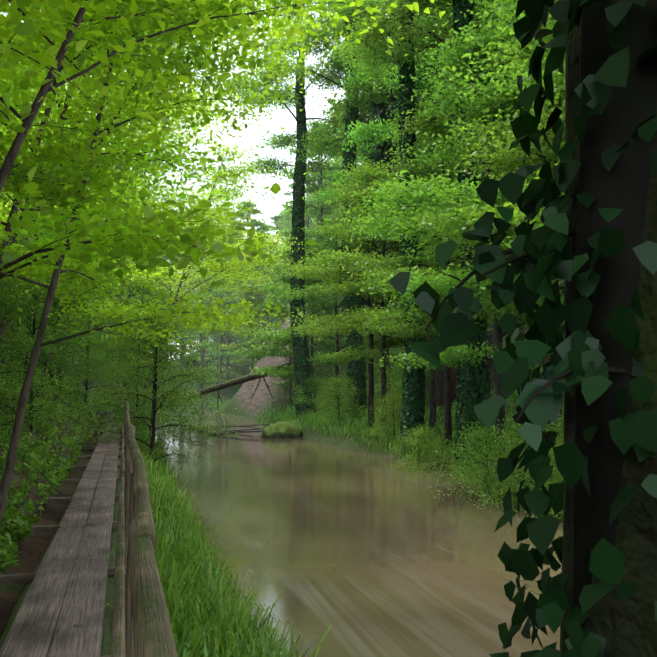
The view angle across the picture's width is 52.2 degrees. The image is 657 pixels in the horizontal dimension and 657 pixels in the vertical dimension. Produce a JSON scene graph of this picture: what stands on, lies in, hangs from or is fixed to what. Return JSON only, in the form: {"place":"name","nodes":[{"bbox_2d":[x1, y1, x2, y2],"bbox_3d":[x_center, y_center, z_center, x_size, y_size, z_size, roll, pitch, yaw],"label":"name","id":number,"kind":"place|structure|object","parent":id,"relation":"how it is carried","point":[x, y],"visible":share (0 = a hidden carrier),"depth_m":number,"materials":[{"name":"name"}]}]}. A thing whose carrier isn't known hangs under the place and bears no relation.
{"place":"outdoors","nodes":[
{"label":"outdoors","id":0,"kind":"place"},
{"bbox_2d":[3,0,388,359],"label":"sky","id":1,"kind":"structure","parent":0,"point":[287,121],"materials":[{"name":"white"}]},
{"bbox_2d":[101,414,334,656],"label":"bank grass","id":2,"kind":"structure","parent":0,"point":[175,579],"depth_m":6.28,"materials":[{"name":"plant"}]},
{"bbox_2d":[0,279,563,638],"bbox_3d":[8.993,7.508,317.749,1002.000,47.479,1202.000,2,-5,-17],"label":"ground","id":3,"kind":"structure","parent":0,"point":[32,548],"depth_m":32.84,"materials":[{"name":"plant"}]},
{"bbox_2d":[0,215,47,393],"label":"tree","id":4,"kind":"object","parent":3,"relation":"on","point":[15,312],"visible":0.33,"depth_m":13.31,"materials":[{"name":"green plant"}]},
{"bbox_2d":[0,16,92,155],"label":"tree","id":5,"kind":"object","parent":3,"relation":"on","point":[44,71],"depth_m":14.54,"materials":[{"name":"green plant"}]},
{"bbox_2d":[0,333,99,572],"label":"slope herbs","id":6,"kind":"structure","parent":3,"relation":"on","point":[22,531],"depth_m":12.17,"materials":[{"name":"green plant"}]},
{"bbox_2d":[4,264,95,379],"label":"tree","id":7,"kind":"object","parent":3,"relation":"on","point":[57,346],"visible":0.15,"depth_m":22.93,"materials":[{"name":"green plant"}]},
{"bbox_2d":[0,230,102,378],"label":"tree","id":8,"kind":"object","parent":3,"relation":"on","point":[62,334],"visible":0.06,"depth_m":23.51,"materials":[{"name":"green plant"}]},
{"bbox_2d":[0,269,106,431],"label":"tree","id":9,"kind":"object","parent":3,"relation":"on","point":[32,395],"visible":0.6,"depth_m":16.59,"materials":[{"name":"green plant"}]},
{"bbox_2d":[0,271,110,460],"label":"tree","id":10,"kind":"object","parent":3,"relation":"on","point":[6,305],"visible":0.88,"depth_m":9.94,"materials":[{"name":"green plant"}]},
{"bbox_2d":[0,428,121,655],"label":"boardwalk support beams","id":11,"kind":"structure","parent":3,"relation":"on","point":[107,630],"depth_m":5.67,"materials":[{"name":"wood"}]},
{"bbox_2d":[0,424,126,656],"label":"boardwalk beams","id":12,"kind":"structure","parent":11,"relation":"on","point":[17,578],"depth_m":8.01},
{"bbox_2d":[0,422,120,656],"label":"boardwalk planks","id":13,"kind":"object","parent":12,"relation":"on","point":[60,613],"visible":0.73,"depth_m":5.58,"materials":[{"name":"wood"}]},
{"bbox_2d":[9,294,121,393],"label":"tree","id":14,"kind":"object","parent":3,"relation":"on","point":[83,367],"visible":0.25,"depth_m":28.75,"materials":[{"name":"green plant"}]},
{"bbox_2d":[0,71,138,367],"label":"tree","id":15,"kind":"object","parent":3,"relation":"on","point":[3,361],"visible":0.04,"depth_m":21.88,"materials":[{"name":"green plant"}]},
{"bbox_2d":[1,63,141,360],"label":"tree","id":16,"kind":"object","parent":3,"relation":"on","point":[51,155],"visible":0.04,"depth_m":25.70,"materials":[{"name":"green plant"}]},
{"bbox_2d":[0,164,144,385],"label":"beech tree","id":17,"kind":"object","parent":3,"relation":"on","point":[113,289],"visible":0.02,"depth_m":29.31,"materials":[{"name":"green plant"}]},
{"bbox_2d":[0,4,150,148],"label":"tree","id":18,"kind":"object","parent":3,"relation":"on","point":[37,36],"visible":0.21,"depth_m":10.61,"materials":[{"name":"green plant"}]},
{"bbox_2d":[56,298,116,389],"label":"tree","id":19,"kind":"object","parent":3,"relation":"on","point":[100,345],"visible":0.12,"depth_m":42.09,"materials":[{"name":"green plant"}]},
{"bbox_2d":[56,298,132,402],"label":"tree","id":20,"kind":"object","parent":3,"relation":"on","point":[95,368],"visible":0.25,"depth_m":35.47,"materials":[{"name":"green plant"}]},
{"bbox_2d":[0,0,195,122],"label":"tree","id":21,"kind":"object","parent":3,"relation":"on","point":[27,28],"visible":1,"depth_m":3.45,"materials":[{"name":"green plant"}]},
{"bbox_2d":[0,27,199,357],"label":"tree","id":22,"kind":"object","parent":3,"relation":"on","point":[116,193],"visible":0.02,"depth_m":17.84,"materials":[{"name":"green plant"}]},
{"bbox_2d":[0,0,210,193],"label":"tree","id":23,"kind":"object","parent":3,"relation":"on","point":[27,13],"visible":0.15,"depth_m":8.29,"materials":[{"name":"green plant"}]},
{"bbox_2d":[0,125,214,399],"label":"tree","id":24,"kind":"object","parent":3,"relation":"on","point":[101,310],"visible":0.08,"depth_m":22.66,"materials":[{"name":"green plant"}]},
{"bbox_2d":[1,0,229,44],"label":"tree","id":25,"kind":"object","parent":3,"relation":"on","point":[124,21],"visible":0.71,"depth_m":5.33,"materials":[{"name":"green plant"}]},
{"bbox_2d":[0,8,231,308],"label":"tree","id":26,"kind":"object","parent":3,"relation":"on","point":[124,117],"visible":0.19,"depth_m":13.60,"materials":[{"name":"green plant"}]},
{"bbox_2d":[40,216,206,414],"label":"beech tree","id":27,"kind":"object","parent":3,"relation":"on","point":[158,292],"visible":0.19,"depth_m":43.98,"materials":[{"name":"green plant"}]},
{"bbox_2d":[80,326,176,414],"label":"tree","id":28,"kind":"object","parent":3,"relation":"on","point":[114,376],"visible":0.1,"depth_m":38.70,"materials":[{"name":"green plant"}]},
{"bbox_2d":[124,402,133,656],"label":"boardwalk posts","id":29,"kind":"object","parent":3,"relation":"on","point":[128,502],"visible":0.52,"depth_m":4.31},
{"bbox_2d":[110,412,124,656],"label":"wooden rail","id":30,"kind":"object","parent":29,"relation":"attached to","point":[118,637],"visible":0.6,"depth_m":3.75,"materials":[{"name":"wood"}]},
{"bbox_2d":[124,398,177,656],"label":"wooden railing","id":31,"kind":"object","parent":29,"relation":"on","point":[153,636],"visible":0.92,"depth_m":1.65,"materials":[{"name":"wood"}]},
{"bbox_2d":[3,35,256,358],"bbox_3d":[-10.803,-7.027,27.598,15.197,18.887,12.725,5,-7,-44],"label":"tree","id":32,"kind":"object","parent":3,"relation":"on","point":[191,130],"visible":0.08,"depth_m":28.02,"materials":[{"name":"green plant"}]},
{"bbox_2d":[54,105,221,379],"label":"tree","id":33,"kind":"object","parent":3,"relation":"on","point":[175,198],"visible":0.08,"depth_m":40.89,"materials":[{"name":"green plant"}]},
{"bbox_2d":[83,316,196,432],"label":"tree","id":34,"kind":"object","parent":3,"relation":"on","point":[120,403],"visible":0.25,"depth_m":29.52,"materials":[{"name":"green plant"}]},
{"bbox_2d":[95,250,184,351],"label":"beech tree","id":35,"kind":"object","parent":3,"relation":"on","point":[160,279],"visible":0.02,"depth_m":62.83,"materials":[{"name":"green plant"}]},
{"bbox_2d":[0,0,280,291],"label":"tree","id":36,"kind":"object","parent":3,"relation":"on","point":[26,207],"visible":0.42,"depth_m":10.05,"materials":[{"name":"green plant"}]},
{"bbox_2d":[61,308,239,472],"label":"tree","id":37,"kind":"object","parent":3,"relation":"on","point":[153,445],"visible":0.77,"depth_m":20.11,"materials":[{"name":"green plant"}]},
{"bbox_2d":[78,319,223,432],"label":"tree","id":38,"kind":"object","parent":3,"relation":"on","point":[104,400],"visible":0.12,"depth_m":33.91,"materials":[{"name":"green plant"}]},
{"bbox_2d":[0,0,307,162],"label":"tree","id":39,"kind":"object","parent":3,"relation":"on","point":[52,7],"visible":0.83,"depth_m":5.11,"materials":[{"name":"green plant"}]},
{"bbox_2d":[79,290,236,451],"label":"tree","id":40,"kind":"object","parent":3,"relation":"on","point":[140,402],"visible":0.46,"depth_m":24.74,"materials":[{"name":"green plant"}]},
{"bbox_2d":[0,0,337,522],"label":"tree","id":41,"kind":"object","parent":3,"relation":"on","point":[81,151],"visible":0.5,"depth_m":8.35,"materials":[{"name":"green plant"}]},
{"bbox_2d":[0,0,346,340],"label":"tree","id":42,"kind":"object","parent":3,"relation":"on","point":[246,71],"visible":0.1,"depth_m":17.36,"materials":[{"name":"green plant"}]},
{"bbox_2d":[166,251,200,370],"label":"tall tree","id":43,"kind":"object","parent":3,"relation":"on","point":[186,294],"visible":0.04,"depth_m":154.56,"materials":[{"name":"green plant"}]},
{"bbox_2d":[71,135,303,413],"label":"tree","id":44,"kind":"object","parent":3,"relation":"on","point":[220,220],"visible":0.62,"depth_m":40.93,"materials":[{"name":"green plant"}]},
{"bbox_2d":[107,162,288,390],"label":"tree","id":45,"kind":"object","parent":3,"relation":"on","point":[206,327],"visible":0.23,"depth_m":53.11,"materials":[{"name":"green plant"}]},
{"bbox_2d":[180,208,227,397],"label":"tall tree","id":46,"kind":"object","parent":3,"relation":"on","point":[202,356],"visible":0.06,"depth_m":118.83,"materials":[{"name":"green plant"}]},
{"bbox_2d":[130,415,284,656],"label":"grass","id":47,"kind":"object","parent":3,"relation":"on","point":[211,615],"visible":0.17,"depth_m":7.81,"materials":[{"name":"green plant"}]},
{"bbox_2d":[193,322,240,392],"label":"beech tree","id":48,"kind":"object","parent":3,"relation":"on","point":[217,360],"visible":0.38,"depth_m":122.64,"materials":[{"name":"green plant"}]},
{"bbox_2d":[192,259,247,397],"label":"beech tree","id":49,"kind":"object","parent":3,"relation":"on","point":[221,295],"visible":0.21,"depth_m":109.90,"materials":[{"name":"green plant"}]},
{"bbox_2d":[182,242,261,395],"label":"beech tree","id":50,"kind":"object","parent":3,"relation":"on","point":[231,337],"visible":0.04,"depth_m":116.13,"materials":[{"name":"green plant"}]},
{"bbox_2d":[0,0,450,295],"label":"tree","id":51,"kind":"object","parent":3,"relation":"on","point":[12,175],"visible":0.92,"depth_m":6.07,"materials":[{"name":"green plant"}]},
{"bbox_2d":[163,360,293,414],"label":"fallen log","id":52,"kind":"object","parent":3,"relation":"on","point":[240,380],"visible":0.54,"depth_m":59.61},
{"bbox_2d":[213,325,253,386],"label":"beech tree","id":53,"kind":"object","parent":3,"relation":"on","point":[231,369],"visible":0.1,"depth_m":125.94,"materials":[{"name":"green plant"}]},
{"bbox_2d":[215,280,280,385],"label":"beech tree","id":54,"kind":"object","parent":3,"relation":"on","point":[247,298],"visible":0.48,"depth_m":86.09,"materials":[{"name":"green plant"}]},
{"bbox_2d":[219,200,276,374],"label":"tall tree","id":55,"kind":"object","parent":3,"relation":"on","point":[256,224],"visible":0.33,"depth_m":115.46,"materials":[{"name":"green plant"}]},
{"bbox_2d":[214,232,289,362],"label":"beech tree","id":56,"kind":"object","parent":3,"relation":"on","point":[233,300],"visible":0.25,"depth_m":100.71,"materials":[{"name":"green plant"}]},
{"bbox_2d":[225,252,289,355],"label":"beech tree","id":57,"kind":"object","parent":3,"relation":"on","point":[236,352],"visible":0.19,"depth_m":93.39,"materials":[{"name":"green plant"}]},
{"bbox_2d":[243,268,287,347],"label":"beech tree","id":58,"kind":"object","parent":3,"relation":"on","point":[265,328],"visible":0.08,"depth_m":114.16,"materials":[{"name":"green plant"}]},
{"bbox_2d":[268,215,286,321],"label":"tall tree","id":59,"kind":"object","parent":3,"relation":"on","point":[276,219],"visible":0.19,"depth_m":177.58,"materials":[{"name":"green plant"}]},
{"bbox_2d":[261,421,302,437],"bbox_3d":[-2.657,6.072,38.383,2.353,1.505,2.114,0,-5,1],"label":"boulder","id":60,"kind":"object","parent":3,"relation":"on","point":[283,429],"visible":0.71,"depth_m":37.68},
{"bbox_2d":[274,207,305,248],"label":"tall tree","id":61,"kind":"object","parent":3,"relation":"on","point":[287,218],"visible":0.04,"depth_m":156.35,"materials":[{"name":"green plant"}]},
{"bbox_2d":[203,0,377,419],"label":"tall tree","id":62,"kind":"object","parent":3,"relation":"on","point":[300,352],"visible":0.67,"depth_m":47.45,"materials":[{"name":"green plant"}]},
{"bbox_2d":[240,250,340,409],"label":"beech tree","id":63,"kind":"object","parent":3,"relation":"on","point":[285,384],"visible":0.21,"depth_m":57.68,"materials":[{"name":"green plant"}]},
{"bbox_2d":[238,235,345,388],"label":"beech tree","id":64,"kind":"object","parent":3,"relation":"on","point":[264,353],"visible":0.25,"depth_m":54.59,"materials":[{"name":"green plant"}]},
{"bbox_2d":[277,198,323,300],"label":"beech tree","id":65,"kind":"object","parent":3,"relation":"on","point":[308,221],"visible":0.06,"depth_m":132.48,"materials":[{"name":"green plant"}]},
{"bbox_2d":[256,247,345,408],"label":"beech tree","id":66,"kind":"object","parent":3,"relation":"on","point":[289,375],"visible":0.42,"depth_m":49.75,"materials":[{"name":"green plant"}]},
{"bbox_2d":[283,372,335,418],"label":"bush","id":67,"kind":"object","parent":3,"relation":"on","point":[315,382],"visible":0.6,"depth_m":46.25,"materials":[{"name":"green plant"}]},
{"bbox_2d":[282,119,341,287],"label":"tall tree","id":68,"kind":"object","parent":3,"relation":"on","point":[294,150],"visible":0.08,"depth_m":81.87,"materials":[{"name":"green plant"}]},
{"bbox_2d":[274,128,363,300],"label":"beech tree","id":69,"kind":"object","parent":3,"relation":"on","point":[310,179],"visible":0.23,"depth_m":72.59,"materials":[{"name":"green plant"}]},
{"bbox_2d":[259,217,389,410],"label":"beech tree","id":70,"kind":"object","parent":3,"relation":"on","point":[311,296],"visible":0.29,"depth_m":47.13,"materials":[{"name":"green plant"}]},
{"bbox_2d":[240,0,426,418],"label":"tall tree","id":71,"kind":"object","parent":3,"relation":"on","point":[356,105],"visible":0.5,"depth_m":42.81,"materials":[{"name":"green plant"}]},
{"bbox_2d":[305,148,366,255],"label":"beech tree","id":72,"kind":"object","parent":3,"relation":"on","point":[328,212],"visible":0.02,"depth_m":74.62,"materials":[{"name":"green plant"}]},
{"bbox_2d":[311,374,378,423],"bbox_3d":[0.865,4.487,39.724,4.046,3.895,4.337,1,-5,-9],"label":"bush","id":73,"kind":"object","parent":3,"relation":"on","point":[338,406],"visible":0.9,"depth_m":39.52,"materials":[{"name":"green plant"}]},
{"bbox_2d":[318,35,387,206],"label":"beech tree","id":74,"kind":"object","parent":3,"relation":"on","point":[337,161],"visible":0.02,"depth_m":65.84,"materials":[{"name":"green plant"}]},
{"bbox_2d":[316,0,393,397],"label":"tall tree","id":75,"kind":"object","parent":3,"relation":"on","point":[335,107],"visible":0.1,"depth_m":49.68,"materials":[{"name":"green plant"}]},
{"bbox_2d":[266,159,453,431],"bbox_3d":[2.087,-1.329,35.026,10.997,14.990,10.953,-5,-7,44],"label":"beech tree","id":76,"kind":"object","parent":3,"relation":"on","point":[366,172],"visible":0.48,"depth_m":34.30,"materials":[{"name":"green plant"}]},
{"bbox_2d":[335,343,394,407],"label":"tree","id":77,"kind":"object","parent":3,"relation":"on","point":[366,374],"visible":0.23,"depth_m":44.75,"materials":[{"name":"green plant"}]},
{"bbox_2d":[364,320,403,386],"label":"tree","id":78,"kind":"object","parent":3,"relation":"on","point":[392,352],"visible":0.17,"depth_m":54.72,"materials":[{"name":"green plant"}]},
{"bbox_2d":[335,3,435,311],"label":"spruce tree","id":79,"kind":"object","parent":3,"relation":"on","point":[393,99],"visible":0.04,"depth_m":45.26,"materials":[{"name":"green plant"}]},
{"bbox_2d":[342,118,428,390],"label":"beech tree","id":80,"kind":"object","parent":3,"relation":"on","point":[366,154],"depth_m":45.39,"materials":[{"name":"green plant"}]},
{"bbox_2d":[208,347,563,485],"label":"bank grass","id":81,"kind":"structure","parent":3,"relation":"on","point":[360,422],"depth_m":33.75,"materials":[{"name":"plant"}]},
{"bbox_2d":[353,390,425,448],"bbox_3d":[3.009,4.063,28.398,3.237,3.116,3.470,-3,-6,28],"label":"bush","id":82,"kind":"object","parent":3,"relation":"on","point":[390,399],"visible":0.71,"depth_m":28.43,"materials":[{"name":"green plant"}]},
{"bbox_2d":[215,359,563,481],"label":"herbs","id":83,"kind":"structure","parent":3,"relation":"on","point":[395,426],"depth_m":34.01,"materials":[{"name":"green plant"}]},
{"bbox_2d":[290,173,493,430],"bbox_3d":[2.591,-0.850,33.600,9.898,13.491,9.858,3,-6,-33],"label":"beech tree","id":84,"kind":"object","parent":3,"relation":"on","point":[383,342],"visible":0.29,"depth_m":33.10,"materials":[{"name":"green plant"}]},
{"bbox_2d":[367,351,428,414],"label":"bush","id":85,"kind":"object","parent":3,"relation":"on","point":[387,376],"visible":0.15,"depth_m":40.72,"materials":[{"name":"green plant"}]},
{"bbox_2d":[377,345,428,405],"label":"tree","id":86,"kind":"object","parent":3,"relation":"on","point":[397,377],"visible":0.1,"depth_m":39.50,"materials":[{"name":"green plant"}]},
{"bbox_2d":[311,124,507,432],"bbox_3d":[4.650,-1.845,30.478,10.953,14.990,10.997,0,-5,0],"label":"beech tree","id":87,"kind":"object","parent":3,"relation":"on","point":[432,392],"visible":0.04,"depth_m":30.56,"materials":[{"name":"green plant"}]},
{"bbox_2d":[321,0,502,459],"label":"tall tree","id":88,"kind":"object","parent":3,"relation":"on","point":[413,393],"visible":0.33,"depth_m":26.96,"materials":[{"name":"green plant"}]},
{"bbox_2d":[306,0,530,410],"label":"beech tree","id":89,"kind":"object","parent":3,"relation":"on","point":[439,374],"visible":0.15,"depth_m":37.70,"materials":[{"name":"green plant"}]},
{"bbox_2d":[385,422,456,474],"bbox_3d":[3.261,4.570,23.137,3.036,2.727,2.832,2,-5,-20],"label":"bush","id":90,"kind":"object","parent":3,"relation":"on","point":[417,460],"visible":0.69,"depth_m":23.20,"materials":[{"name":"green plant"}]},
{"bbox_2d":[329,0,528,443],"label":"tall tree","id":91,"kind":"object","parent":3,"relation":"on","point":[408,32],"visible":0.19,"depth_m":25.57,"materials":[{"name":"green plant"}]},
{"bbox_2d":[336,113,526,446],"bbox_3d":[4.668,-1.375,25.779,9.897,13.491,9.858,-1,-5,16],"label":"beech tree","id":92,"kind":"object","parent":3,"relation":"on","point":[383,264],"visible":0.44,"depth_m":25.84,"materials":[{"name":"green plant"}]},
{"bbox_2d":[352,5,512,405],"bbox_3d":[7.663,-14.061,40.715,12.001,39.000,12.168,4,-7,-41],"label":"tree","id":93,"kind":"object","parent":3,"relation":"on","point":[381,154],"visible":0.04,"depth_m":38.77,"materials":[{"name":"green plant"}]},
{"bbox_2d":[311,5,564,482],"bbox_3d":[5.112,-1.917,20.562,10.953,14.990,10.997,1,-5,-9],"label":"beech tree","id":94,"kind":"object","parent":3,"relation":"on","point":[446,194],"visible":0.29,"depth_m":19.83,"materials":[{"name":"green plant"}]},
{"bbox_2d":[370,0,551,471],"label":"tall tree","id":95,"kind":"object","parent":3,"relation":"on","point":[471,386],"visible":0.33,"depth_m":22.86,"materials":[{"name":"green plant"}]},
{"bbox_2d":[367,0,564,362],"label":"beech tree","id":96,"kind":"object","parent":3,"relation":"on","point":[488,306],"visible":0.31,"depth_m":17.86,"materials":[{"name":"green plant"}]},
{"bbox_2d":[414,415,525,500],"bbox_3d":[4.093,3.936,17.752,3.687,3.311,3.439,0,-5,3],"label":"bush","id":97,"kind":"object","parent":3,"relation":"on","point":[481,452],"visible":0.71,"depth_m":17.42,"materials":[{"name":"green plant"}]},
{"bbox_2d":[406,0,564,248],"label":"pale tree","id":98,"kind":"object","parent":3,"relation":"on","point":[465,59],"visible":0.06,"depth_m":20.34,"materials":[{"name":"green plant"}]},
{"bbox_2d":[417,0,564,420],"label":"beech tree","id":99,"kind":"object","parent":3,"relation":"on","point":[553,278],"depth_m":28.21,"materials":[{"name":"green plant"}]},
{"bbox_2d":[433,0,557,247],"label":"pale tree","id":100,"kind":"object","parent":3,"relation":"on","point":[495,4],"visible":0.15,"depth_m":13.86,"materials":[{"name":"green plant"}]},
{"bbox_2d":[433,18,564,323],"bbox_3d":[8.074,-2.893,18.230,10.953,14.990,10.997,4,-7,-41],"label":"beech tree","id":101,"kind":"object","parent":3,"relation":"on","point":[536,153],"visible":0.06,"depth_m":17.18,"materials":[{"name":"green plant"}]},
{"bbox_2d":[433,0,565,296],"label":"beech tree","id":102,"kind":"object","parent":3,"relation":"on","point":[526,78],"visible":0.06,"depth_m":13.93,"materials":[{"name":"green plant"}]},
{"bbox_2d":[455,404,563,518],"bbox_3d":[5.183,3.591,15.629,4.338,3.895,4.046,4,-7,-41],"label":"bush","id":103,"kind":"object","parent":3,"relation":"on","point":[514,482],"visible":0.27,"depth_m":15.86,"materials":[{"name":"green plant"}]},
{"bbox_2d":[487,137,543,388],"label":"beech tree","id":104,"kind":"object","parent":3,"relation":"on","point":[490,339],"depth_m":41.37,"materials":[{"name":"brown plant"}]},
{"bbox_2d":[389,0,656,656],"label":"ivy trunk","id":105,"kind":"object","parent":3,"relation":"on","point":[621,619],"visible":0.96,"depth_m":0.99,"materials":[{"name":"green plant"}]},
{"bbox_2d":[517,434,563,523],"bbox_3d":[5.554,3.732,14.693,3.035,2.922,3.253,5,-7,-44],"label":"bush","id":106,"kind":"object","parent":3,"relation":"on","point":[555,481],"visible":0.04,"depth_m":14.52,"materials":[{"name":"green plant"}]},
{"bbox_2d":[573,0,656,628],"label":"tree trunk","id":107,"kind":"object","parent":3,"relation":"on","point":[623,183],"visible":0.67,"depth_m":0.99,"materials":[{"name":"brown plant"}]},
{"bbox_2d":[147,404,562,656],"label":"river","id":108,"kind":"structure","parent":0,"point":[368,554],"depth_m":12.10,"materials":[{"name":"liquid"}]},
{"bbox_2d":[189,424,269,434],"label":"driftwood","id":109,"kind":"object","parent":108,"relation":"in","point":[237,431],"visible":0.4,"depth_m":41.67,"materials":[{"name":"brown wood"}]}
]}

